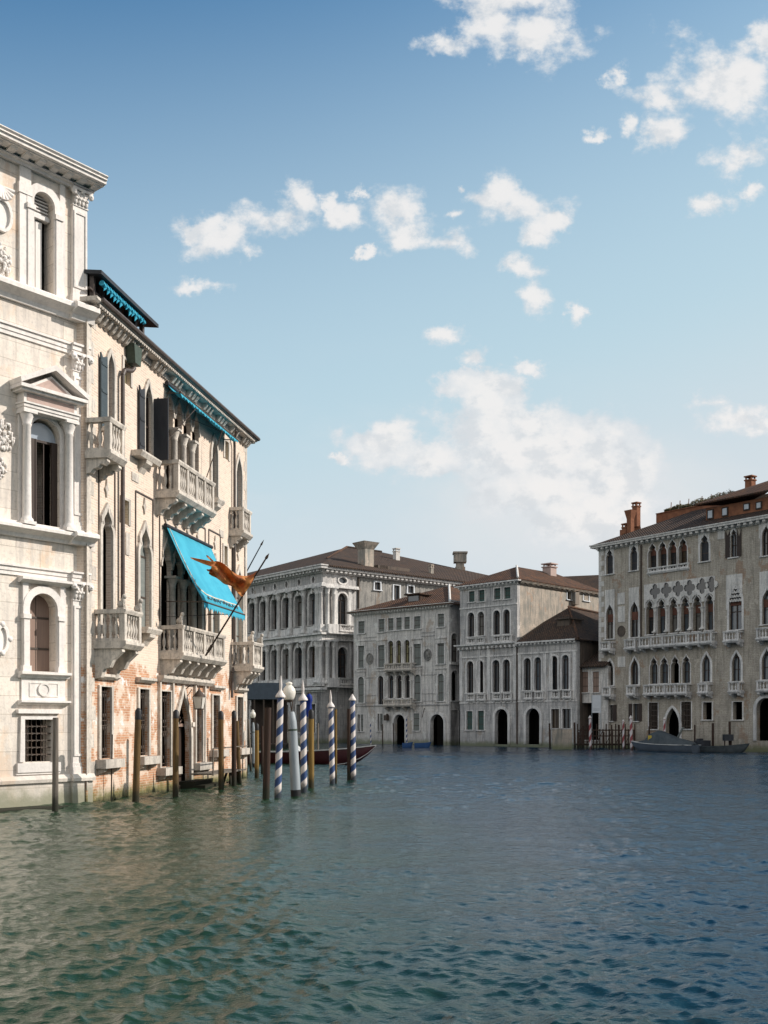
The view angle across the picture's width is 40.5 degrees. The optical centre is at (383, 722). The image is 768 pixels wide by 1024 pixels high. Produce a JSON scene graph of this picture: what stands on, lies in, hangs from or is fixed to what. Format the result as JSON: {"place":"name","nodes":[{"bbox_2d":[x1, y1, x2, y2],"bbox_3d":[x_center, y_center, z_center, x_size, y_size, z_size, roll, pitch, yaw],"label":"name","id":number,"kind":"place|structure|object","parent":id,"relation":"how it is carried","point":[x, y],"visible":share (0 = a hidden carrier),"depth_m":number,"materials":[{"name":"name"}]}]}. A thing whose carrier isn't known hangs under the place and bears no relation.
{"place":"outdoors","nodes":[
{"label":"outdoors","id":0,"kind":"place"},
{"bbox_2d":[0,741,767,1023],"bbox_3d":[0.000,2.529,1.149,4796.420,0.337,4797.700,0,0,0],"label":"water","id":1,"kind":"structure","parent":0,"point":[431,884],"depth_m":15.02,"materials":[{"name":"teal liquid"}]},
{"bbox_2d":[0,124,107,812],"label":"white palace","id":2,"kind":"structure","parent":1,"relation":"in","point":[46,193],"depth_m":31.36,"materials":[{"name":"stone"}]},
{"bbox_2d":[19,716,56,761],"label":"window","id":3,"kind":"structure","parent":2,"relation":"in","point":[22,718],"depth_m":31.66,"materials":[{"name":"stone"}]},
{"bbox_2d":[15,709,61,774],"bbox_3d":[-10.371,0.575,31.270,0.160,1.950,1.498,0,0,39],"label":"window frame","id":4,"kind":"structure","parent":2,"relation":"in","point":[45,767],"depth_m":31.13,"materials":[{"name":"stone"}]},
{"bbox_2d":[21,586,63,671],"bbox_3d":[-10.437,-2.825,31.496,0.510,2.590,1.384,0,0,39],"label":"window","id":5,"kind":"structure","parent":2,"relation":"in","point":[34,604],"depth_m":31.67,"materials":[{"name":"stone"}]},
{"bbox_2d":[27,183,61,294],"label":"window","id":6,"kind":"structure","parent":2,"relation":"in","point":[37,187],"depth_m":31.66,"materials":[{"name":"stone"}]},
{"bbox_2d":[31,415,60,527],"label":"window","id":7,"kind":"structure","parent":2,"relation":"in","point":[46,447],"depth_m":32.39,"materials":[{"name":"stone"}]},
{"bbox_2d":[52,718,58,811],"bbox_3d":[-9.253,1.577,29.264,0.183,3.446,0.241,0,0,-15],"label":"mooring pole","id":8,"kind":"object","parent":1,"relation":"in","point":[55,760],"visible":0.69,"depth_m":29.19,"materials":[{"name":"brown wood"}]},
{"bbox_2d":[132,708,141,801],"bbox_3d":[-7.652,1.422,32.143,0.395,3.756,0.214,0,0,45],"label":"mooring pole","id":9,"kind":"object","parent":1,"relation":"in","point":[136,758],"visible":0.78,"depth_m":32.05,"materials":[{"name":"brown wood"}]},
{"bbox_2d":[25,269,263,801],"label":"gothic brick palace","id":10,"kind":"structure","parent":1,"relation":"in","point":[167,441],"depth_m":37.17,"materials":[{"name":"stone"}]},
{"bbox_2d":[98,502,115,637],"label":"window","id":11,"kind":"structure","parent":10,"relation":"in","point":[106,509],"depth_m":33.90,"materials":[{"name":"stone"}]},
{"bbox_2d":[95,674,124,774],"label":"window","id":12,"kind":"structure","parent":10,"relation":"in","point":[102,765],"depth_m":33.70,"materials":[{"name":"stone"}]},
{"bbox_2d":[105,348,116,435],"bbox_3d":[-8.906,-10.325,33.873,0.080,3.750,0.743,0,0,10],"label":"window","id":13,"kind":"structure","parent":10,"relation":"in","point":[110,355],"depth_m":34.08,"materials":[{"name":"stone"}]},
{"bbox_2d":[136,520,152,627],"bbox_3d":[-8.495,-5.225,36.571,0.280,3.790,1.303,0,0,10],"label":"window","id":14,"kind":"structure","parent":10,"relation":"in","point":[140,552],"depth_m":36.81,"materials":[{"name":"stone"}]},
{"bbox_2d":[135,677,160,768],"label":"window","id":15,"kind":"structure","parent":10,"relation":"in","point":[152,760],"depth_m":36.77,"materials":[{"name":"stone"}]},
{"bbox_2d":[143,379,153,455],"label":"window","id":16,"kind":"structure","parent":10,"relation":"in","point":[147,386],"depth_m":37.13,"materials":[{"name":"stone"}]},
{"bbox_2d":[157,690,182,780],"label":"window","id":17,"kind":"structure","parent":10,"relation":"in","point":[163,772],"depth_m":38.70,"materials":[{"name":"stone"}]},
{"bbox_2d":[186,684,205,709],"bbox_3d":[-7.329,-1.004,40.436,0.842,0.979,0.540,0,0,10],"label":"wall lantern","id":18,"kind":"object","parent":10,"relation":"attached to","point":[199,698],"depth_m":40.26,"materials":[{"name":"white glass"}]},
{"bbox_2d":[193,692,211,772],"bbox_3d":[-7.356,0.429,41.841,0.485,3.302,1.490,0,0,10],"label":"window","id":19,"kind":"structure","parent":10,"relation":"in","point":[204,766],"depth_m":41.98,"materials":[{"name":"stone"}]},
{"bbox_2d":[210,433,218,496],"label":"window","id":20,"kind":"structure","parent":10,"relation":"in","point":[214,439],"depth_m":43.75,"materials":[{"name":"stone"}]},
{"bbox_2d":[209,553,220,633],"bbox_3d":[-7.182,-5.225,43.705,0.280,3.790,1.175,0,0,10],"label":"window","id":21,"kind":"structure","parent":10,"relation":"in","point":[211,617],"depth_m":43.63,"materials":[{"name":"stone"}]},
{"bbox_2d":[210,685,228,761],"bbox_3d":[-6.988,0.030,43.835,0.485,3.180,1.470,0,0,10],"label":"window","id":22,"kind":"structure","parent":10,"relation":"in","point":[215,687],"depth_m":43.40,"materials":[{"name":"stone"}]},
{"bbox_2d":[205,554,268,655],"bbox_3d":[-5.499,-4.360,38.756,3.143,3.646,0.116,0,0,33],"label":"flagpole","id":23,"kind":"object","parent":10,"relation":"attached to","point":[212,644],"visible":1,"depth_m":38.91,"materials":[{"name":"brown wood"}]},
{"bbox_2d":[190,555,256,596],"bbox_3d":[-5.859,-5.410,38.289,2.552,1.521,0.614,0,0,8],"label":"flag","id":24,"kind":"object","parent":23,"relation":"attached to","point":[226,575],"visible":1,"depth_m":38.27,"materials":[{"name":"fabric"}]},
{"bbox_2d":[236,453,243,526],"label":"window","id":25,"kind":"structure","parent":10,"relation":"in","point":[238,459],"depth_m":47.13,"materials":[{"name":"stone"}]},
{"bbox_2d":[236,564,244,663],"bbox_3d":[-6.615,-4.860,46.783,0.280,4.520,1.353,0,0,10],"label":"window","id":26,"kind":"structure","parent":10,"relation":"in","point":[238,571],"depth_m":47.26,"materials":[{"name":"stone"}]},
{"bbox_2d":[234,688,251,757],"bbox_3d":[-6.416,0.030,46.931,0.485,3.180,1.467,0,0,10],"label":"window","id":27,"kind":"structure","parent":10,"relation":"in","point":[244,752],"depth_m":47.26,"materials":[{"name":"stone"}]},
{"bbox_2d":[172,710,178,796],"bbox_3d":[-7.079,1.425,35.338,0.205,3.749,0.254,0,0,15],"label":"mooring pole","id":28,"kind":"object","parent":1,"relation":"in","point":[175,753],"visible":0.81,"depth_m":35.27,"materials":[{"name":"brown wood"}]},
{"bbox_2d":[179,745,247,788],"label":"plank walkway","id":29,"kind":"structure","parent":1,"relation":"in","point":[200,783],"depth_m":40.12,"materials":[{"name":"brown wood"}]},
{"bbox_2d":[218,711,223,789],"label":"mooring pole","id":30,"kind":"object","parent":1,"relation":"in","point":[220,750],"visible":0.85,"depth_m":38.78,"materials":[{"name":"brown wood"}]},
{"bbox_2d":[231,710,236,785],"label":"mooring pole","id":31,"kind":"object","parent":1,"relation":"in","point":[233,783],"visible":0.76,"depth_m":40.55,"materials":[{"name":"brown wood"}]},
{"bbox_2d":[236,721,241,783],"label":"mooring pole","id":32,"kind":"object","parent":1,"relation":"in","point":[238,759],"visible":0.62,"depth_m":42.96,"materials":[{"name":"brown wood"}]},
{"bbox_2d":[250,710,255,766],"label":"lamp pole","id":33,"kind":"object","parent":1,"relation":"in","point":[252,714],"visible":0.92,"depth_m":58.49,"materials":[{"name":"grey metal"}]},
{"bbox_2d":[255,723,258,777],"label":"mooring pole","id":34,"kind":"object","parent":1,"relation":"in","point":[256,750],"visible":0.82,"depth_m":47.36,"materials":[{"name":"wood"}]},
{"bbox_2d":[262,708,270,798],"bbox_3d":[-3.870,1.400,34.349,0.244,3.801,0.425,0,0,-35],"label":"mooring pole","id":35,"kind":"object","parent":1,"relation":"in","point":[266,755],"visible":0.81,"depth_m":34.24,"materials":[{"name":"brown wood"}]},
{"bbox_2d":[247,683,288,748],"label":"waterbus stop","id":36,"kind":"object","parent":1,"relation":"in","point":[261,696],"visible":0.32,"depth_m":100.14,"materials":[{"name":"metal"}]},
{"bbox_2d":[274,677,285,797],"bbox_3d":[-3.472,0.917,34.575,0.399,4.971,0.331,0,0,0],"label":"striped pole","id":37,"kind":"object","parent":1,"relation":"in","point":[280,695],"visible":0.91,"depth_m":34.48,"materials":[{"name":"blue paint"}]},
{"bbox_2d":[283,682,300,796],"bbox_3d":[-3.112,1.002,35.422,0.674,4.812,0.441,0,0,0],"label":"lamp pole","id":38,"kind":"object","parent":1,"relation":"in","point":[289,691],"visible":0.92,"depth_m":35.29,"materials":[{"name":"grey paint"}]},
{"bbox_2d":[298,680,307,792],"bbox_3d":[-2.943,0.923,37.791,0.349,4.956,0.340,0,0,0],"label":"striped pole","id":39,"kind":"object","parent":1,"relation":"in","point":[302,699],"visible":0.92,"depth_m":37.70,"materials":[{"name":"blue paint"}]},
{"bbox_2d":[308,709,313,787],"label":"mooring pole","id":40,"kind":"object","parent":1,"relation":"in","point":[310,748],"visible":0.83,"depth_m":39.06,"materials":[{"name":"wood"}]},
{"bbox_2d":[247,745,375,764],"bbox_3d":[-5.314,2.044,63.648,9.766,1.412,1.980,0,0,7],"label":"red boat","id":41,"kind":"object","parent":1,"relation":"on","point":[322,756],"visible":0.35,"depth_m":62.84,"materials":[{"name":"brown wood"}]},
{"bbox_2d":[327,690,334,783],"bbox_3d":[-2.172,1.027,42.763,0.369,4.750,0.325,0,0,0],"label":"striped pole","id":42,"kind":"object","parent":1,"relation":"in","point":[330,706],"visible":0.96,"depth_m":42.67,"materials":[{"name":"blue paint"}]},
{"bbox_2d":[347,709,350,779],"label":"mooring pole","id":43,"kind":"object","parent":1,"relation":"in","point":[348,747],"visible":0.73,"depth_m":45.03,"materials":[{"name":"wood"}]},
{"bbox_2d":[349,694,355,779],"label":"striped pole","id":44,"kind":"object","parent":1,"relation":"in","point":[352,698],"visible":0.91,"depth_m":45.04,"materials":[{"name":"blue paint"}]},
{"bbox_2d":[247,540,487,742],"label":"columned corner palace","id":45,"kind":"structure","parent":1,"relation":"in","point":[300,619],"depth_m":132.46,"materials":[{"name":"stone"}]},
{"bbox_2d":[292,593,301,627],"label":"window","id":46,"kind":"structure","parent":45,"relation":"in","point":[300,599],"depth_m":132.58,"materials":[{"name":"stone"}]},
{"bbox_2d":[293,645,301,678],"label":"window","id":47,"kind":"structure","parent":45,"relation":"in","point":[300,651],"depth_m":132.58,"materials":[{"name":"stone"}]},
{"bbox_2d":[338,591,348,624],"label":"window","id":48,"kind":"structure","parent":45,"relation":"in","point":[341,599],"depth_m":130.33,"materials":[{"name":"stone"}]},
{"bbox_2d":[338,645,348,679],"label":"window","id":49,"kind":"structure","parent":45,"relation":"in","point":[341,653],"depth_m":130.33,"materials":[{"name":"stone"}]},
{"bbox_2d":[452,551,467,569],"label":"chimney stack","id":50,"kind":"object","parent":45,"relation":"on","point":[459,559],"visible":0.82,"depth_m":159.10,"materials":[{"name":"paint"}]},
{"bbox_2d":[346,584,459,744],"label":"pale medallion palace","id":51,"kind":"structure","parent":1,"relation":"in","point":[406,656],"depth_m":120.01,"materials":[{"name":"stone"}]},
{"bbox_2d":[356,646,365,668],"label":"window","id":52,"kind":"structure","parent":51,"relation":"in","point":[361,648],"depth_m":124.73,"materials":[{"name":"stone"}]},
{"bbox_2d":[356,676,365,703],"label":"window","id":53,"kind":"structure","parent":51,"relation":"in","point":[362,680],"depth_m":124.73,"materials":[{"name":"stone"}]},
{"bbox_2d":[377,676,384,704],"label":"window","id":54,"kind":"structure","parent":51,"relation":"in","point":[381,682],"depth_m":122.79,"materials":[{"name":"stone"}]},
{"bbox_2d":[412,674,421,701],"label":"window","id":55,"kind":"structure","parent":51,"relation":"in","point":[418,678],"depth_m":119.04,"materials":[{"name":"stone"}]},
{"bbox_2d":[412,638,422,666],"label":"window","id":56,"kind":"structure","parent":51,"relation":"in","point":[418,647],"depth_m":119.13,"materials":[{"name":"stone"}]},
{"bbox_2d":[435,636,445,664],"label":"window","id":57,"kind":"structure","parent":51,"relation":"in","point":[441,647],"depth_m":116.88,"materials":[{"name":"stone"}]},
{"bbox_2d":[435,674,445,701],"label":"window","id":58,"kind":"structure","parent":51,"relation":"in","point":[442,676],"depth_m":116.88,"materials":[{"name":"stone"}]},
{"bbox_2d":[437,710,458,744],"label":"door","id":59,"kind":"structure","parent":51,"relation":"in","point":[439,719],"depth_m":116.94,"materials":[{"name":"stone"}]},
{"bbox_2d":[450,669,459,701],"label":"window","id":60,"kind":"structure","parent":51,"relation":"in","point":[453,674],"depth_m":117.72,"materials":[{"name":"stone"}]},
{"bbox_2d":[454,562,598,745],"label":"tall arched palace","id":61,"kind":"structure","parent":1,"relation":"in","point":[502,612],"depth_m":112.36,"materials":[{"name":"stone"}]},
{"bbox_2d":[464,660,474,693],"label":"window","id":62,"kind":"structure","parent":61,"relation":"in","point":[472,664],"depth_m":114.12,"materials":[{"name":"stone"}]},
{"bbox_2d":[465,611,475,637],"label":"window","id":63,"kind":"structure","parent":61,"relation":"in","point":[472,627],"depth_m":114.04,"materials":[{"name":"stone"}]},
{"bbox_2d":[475,659,484,693],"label":"window","id":64,"kind":"structure","parent":61,"relation":"in","point":[482,664],"depth_m":113.12,"materials":[{"name":"stone"}]},
{"bbox_2d":[475,610,485,636],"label":"window","id":65,"kind":"structure","parent":61,"relation":"in","point":[483,615],"depth_m":113.04,"materials":[{"name":"stone"}]},
{"bbox_2d":[476,710,484,730],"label":"window","id":66,"kind":"structure","parent":61,"relation":"in","point":[481,712],"depth_m":113.01,"materials":[{"name":"stone"}]},
{"bbox_2d":[490,658,500,692],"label":"window","id":67,"kind":"structure","parent":61,"relation":"in","point":[497,667],"depth_m":111.64,"materials":[{"name":"stone"}]},
{"bbox_2d":[491,609,501,635],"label":"window","id":68,"kind":"structure","parent":61,"relation":"in","point":[498,617],"depth_m":111.56,"materials":[{"name":"stone"}]},
{"bbox_2d":[500,658,511,692],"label":"window","id":69,"kind":"structure","parent":61,"relation":"in","point":[508,664],"depth_m":110.64,"materials":[{"name":"stone"}]},
{"bbox_2d":[501,608,511,634],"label":"window","id":70,"kind":"structure","parent":61,"relation":"in","point":[508,615],"depth_m":110.56,"materials":[{"name":"stone"}]},
{"bbox_2d":[515,605,598,747],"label":"arched wing","id":71,"kind":"structure","parent":1,"relation":"in","point":[553,654],"depth_m":106.74,"materials":[{"name":"grey stone"}]},
{"bbox_2d":[521,656,532,690],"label":"window","id":72,"kind":"structure","parent":71,"relation":"in","point":[529,663],"depth_m":108.66,"materials":[{"name":"stone"}]},
{"bbox_2d":[533,655,542,691],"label":"window","id":73,"kind":"structure","parent":71,"relation":"in","point":[539,663],"depth_m":107.76,"materials":[{"name":"stone"}]},
{"bbox_2d":[548,654,558,690],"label":"window","id":74,"kind":"structure","parent":71,"relation":"in","point":[556,659],"depth_m":106.32,"materials":[{"name":"stone"}]},
{"bbox_2d":[550,708,560,729],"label":"window","id":75,"kind":"structure","parent":71,"relation":"in","point":[556,716],"depth_m":106.11,"materials":[{"name":"stone"}]},
{"bbox_2d":[559,653,570,689],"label":"window","id":76,"kind":"structure","parent":71,"relation":"in","point":[567,659],"depth_m":105.34,"materials":[{"name":"stone"}]},
{"bbox_2d":[561,708,572,729],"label":"window","id":77,"kind":"structure","parent":71,"relation":"in","point":[567,711],"depth_m":105.19,"materials":[{"name":"stone"}]},
{"bbox_2d":[551,728,572,748],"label":"wall","id":78,"kind":"structure","parent":1,"relation":"in","point":[561,738],"depth_m":97.02,"materials":[{"name":"paint"}]},
{"bbox_2d":[563,575,598,589],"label":"house","id":79,"kind":"structure","parent":1,"relation":"on","point":[591,581],"depth_m":189.92,"materials":[{"name":"grey tile"}]},
{"bbox_2d":[579,651,610,747],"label":"canal house","id":80,"kind":"structure","parent":1,"relation":"in","point":[596,674],"depth_m":103.72,"materials":[{"name":"stone"}]},
{"bbox_2d":[582,702,600,740],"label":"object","id":81,"kind":"structure","parent":80,"relation":"in","point":[595,716],"depth_m":105.49,"materials":[{"name":"stone"}]},
{"bbox_2d":[591,671,599,692],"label":"window","id":82,"kind":"structure","parent":80,"relation":"in","point":[595,674],"depth_m":103.76,"materials":[{"name":"wood"}]},
{"bbox_2d":[574,724,634,749],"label":"wooden jetty","id":83,"kind":"object","parent":1,"relation":"in","point":[599,735],"visible":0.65,"depth_m":98.91,"materials":[{"name":"brown wood"}]},
{"bbox_2d":[631,730,700,752],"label":"covered motorboat","id":84,"kind":"object","parent":1,"relation":"on","point":[658,741],"visible":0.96,"depth_m":89.32,"materials":[{"name":"grey paint"}]},
{"bbox_2d":[589,475,767,751],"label":"gothic palace","id":85,"kind":"structure","parent":1,"relation":"in","point":[683,617],"depth_m":95.47,"materials":[{"name":"stone"}]},
{"bbox_2d":[603,549,614,575],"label":"window","id":86,"kind":"structure","parent":85,"relation":"in","point":[611,559],"depth_m":103.04,"materials":[{"name":"stone"}]},
{"bbox_2d":[603,602,615,639],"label":"window","id":87,"kind":"structure","parent":85,"relation":"in","point":[611,614],"depth_m":103.05,"materials":[{"name":"stone"}]},
{"bbox_2d":[628,545,638,571],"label":"window","id":88,"kind":"structure","parent":85,"relation":"in","point":[635,555],"depth_m":100.66,"materials":[{"name":"stone"}]},
{"bbox_2d":[627,599,639,638],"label":"window","id":89,"kind":"structure","parent":85,"relation":"in","point":[635,611],"depth_m":100.74,"materials":[{"name":"stone"}]},
{"bbox_2d":[629,655,640,684],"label":"window","id":90,"kind":"structure","parent":85,"relation":"in","point":[636,667],"depth_m":100.74,"materials":[{"name":"stone"}]},
{"bbox_2d":[644,599,654,635],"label":"window","id":91,"kind":"structure","parent":85,"relation":"in","point":[651,614],"depth_m":99.36,"materials":[{"name":"stone"}]},
{"bbox_2d":[647,702,658,729],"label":"window","id":92,"kind":"structure","parent":85,"relation":"in","point":[655,706],"depth_m":98.67,"materials":[{"name":"wood"}]},
{"bbox_2d":[648,656,658,684],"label":"window","id":93,"kind":"structure","parent":85,"relation":"in","point":[655,668],"depth_m":98.96,"materials":[{"name":"stone"}]},
{"bbox_2d":[656,598,666,634],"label":"window","id":94,"kind":"structure","parent":85,"relation":"in","point":[663,604],"depth_m":98.26,"materials":[{"name":"stone"}]},
{"bbox_2d":[658,655,668,683],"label":"window","id":95,"kind":"structure","parent":85,"relation":"in","point":[666,666],"depth_m":97.92,"materials":[{"name":"stone"}]},
{"bbox_2d":[668,597,678,633],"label":"window","id":96,"kind":"structure","parent":85,"relation":"in","point":[676,605],"depth_m":97.19,"materials":[{"name":"stone"}]},
{"bbox_2d":[669,655,679,683],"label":"window","id":97,"kind":"structure","parent":85,"relation":"in","point":[677,666],"depth_m":97.52,"materials":[{"name":"stone"}]},
{"bbox_2d":[679,596,690,632],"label":"window","id":98,"kind":"structure","parent":85,"relation":"in","point":[686,612],"depth_m":96.19,"materials":[{"name":"stone"}]},
{"bbox_2d":[679,701,691,729],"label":"window","id":99,"kind":"structure","parent":85,"relation":"in","point":[687,703],"depth_m":95.61,"materials":[{"name":"stone"}]},
{"bbox_2d":[681,654,690,682],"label":"window","id":100,"kind":"structure","parent":85,"relation":"in","point":[688,664],"depth_m":96.02,"materials":[{"name":"stone"}]},
{"bbox_2d":[691,594,702,632],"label":"window","id":101,"kind":"structure","parent":85,"relation":"in","point":[698,612],"depth_m":95.14,"materials":[{"name":"stone"}]},
{"bbox_2d":[697,533,710,562],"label":"window","id":102,"kind":"structure","parent":85,"relation":"in","point":[706,546],"depth_m":94.36,"materials":[{"name":"stone"}]},
{"bbox_2d":[699,651,712,682],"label":"window","id":103,"kind":"structure","parent":85,"relation":"in","point":[708,667],"depth_m":94.20,"materials":[{"name":"stone"}]},
{"bbox_2d":[700,701,713,720],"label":"window","id":104,"kind":"structure","parent":85,"relation":"in","point":[709,704],"depth_m":94.82,"materials":[{"name":"grey stone"}]},
{"bbox_2d":[703,593,714,631],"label":"window","id":105,"kind":"structure","parent":85,"relation":"in","point":[711,605],"depth_m":94.06,"materials":[{"name":"stone"}]},
{"bbox_2d":[727,528,738,558],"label":"window","id":106,"kind":"structure","parent":85,"relation":"in","point":[734,538],"depth_m":92.01,"materials":[{"name":"stone"}]},
{"bbox_2d":[726,584,744,630],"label":"window","id":107,"kind":"structure","parent":85,"relation":"in","point":[737,608],"depth_m":91.83,"materials":[{"name":"stone"}]},
{"bbox_2d":[729,649,743,681],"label":"window","id":108,"kind":"structure","parent":85,"relation":"in","point":[738,662],"depth_m":91.74,"materials":[{"name":"stone"}]},
{"bbox_2d":[730,701,743,720],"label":"window","id":109,"kind":"structure","parent":85,"relation":"in","point":[739,704],"depth_m":92.31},
{"bbox_2d":[759,523,767,557],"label":"window","id":110,"kind":"structure","parent":85,"relation":"in","point":[765,537],"depth_m":89.58,"materials":[{"name":"stone"}]},
{"bbox_2d":[759,586,767,625],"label":"window","id":111,"kind":"structure","parent":85,"relation":"in","point":[766,596],"depth_m":89.58,"materials":[{"name":"stone"}]},
{"bbox_2d":[760,646,767,679],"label":"window","id":112,"kind":"structure","parent":85,"relation":"in","point":[765,665],"depth_m":89.58,"materials":[{"name":"stone"}]},
{"bbox_2d":[677,727,749,752],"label":"work barge","id":113,"kind":"object","parent":1,"relation":"on","point":[705,746],"visible":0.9,"depth_m":86.55},
{"bbox_2d":[0,0,767,575],"label":"sky","id":114,"kind":"structure","parent":0,"point":[486,279],"materials":[{"name":"blue"}]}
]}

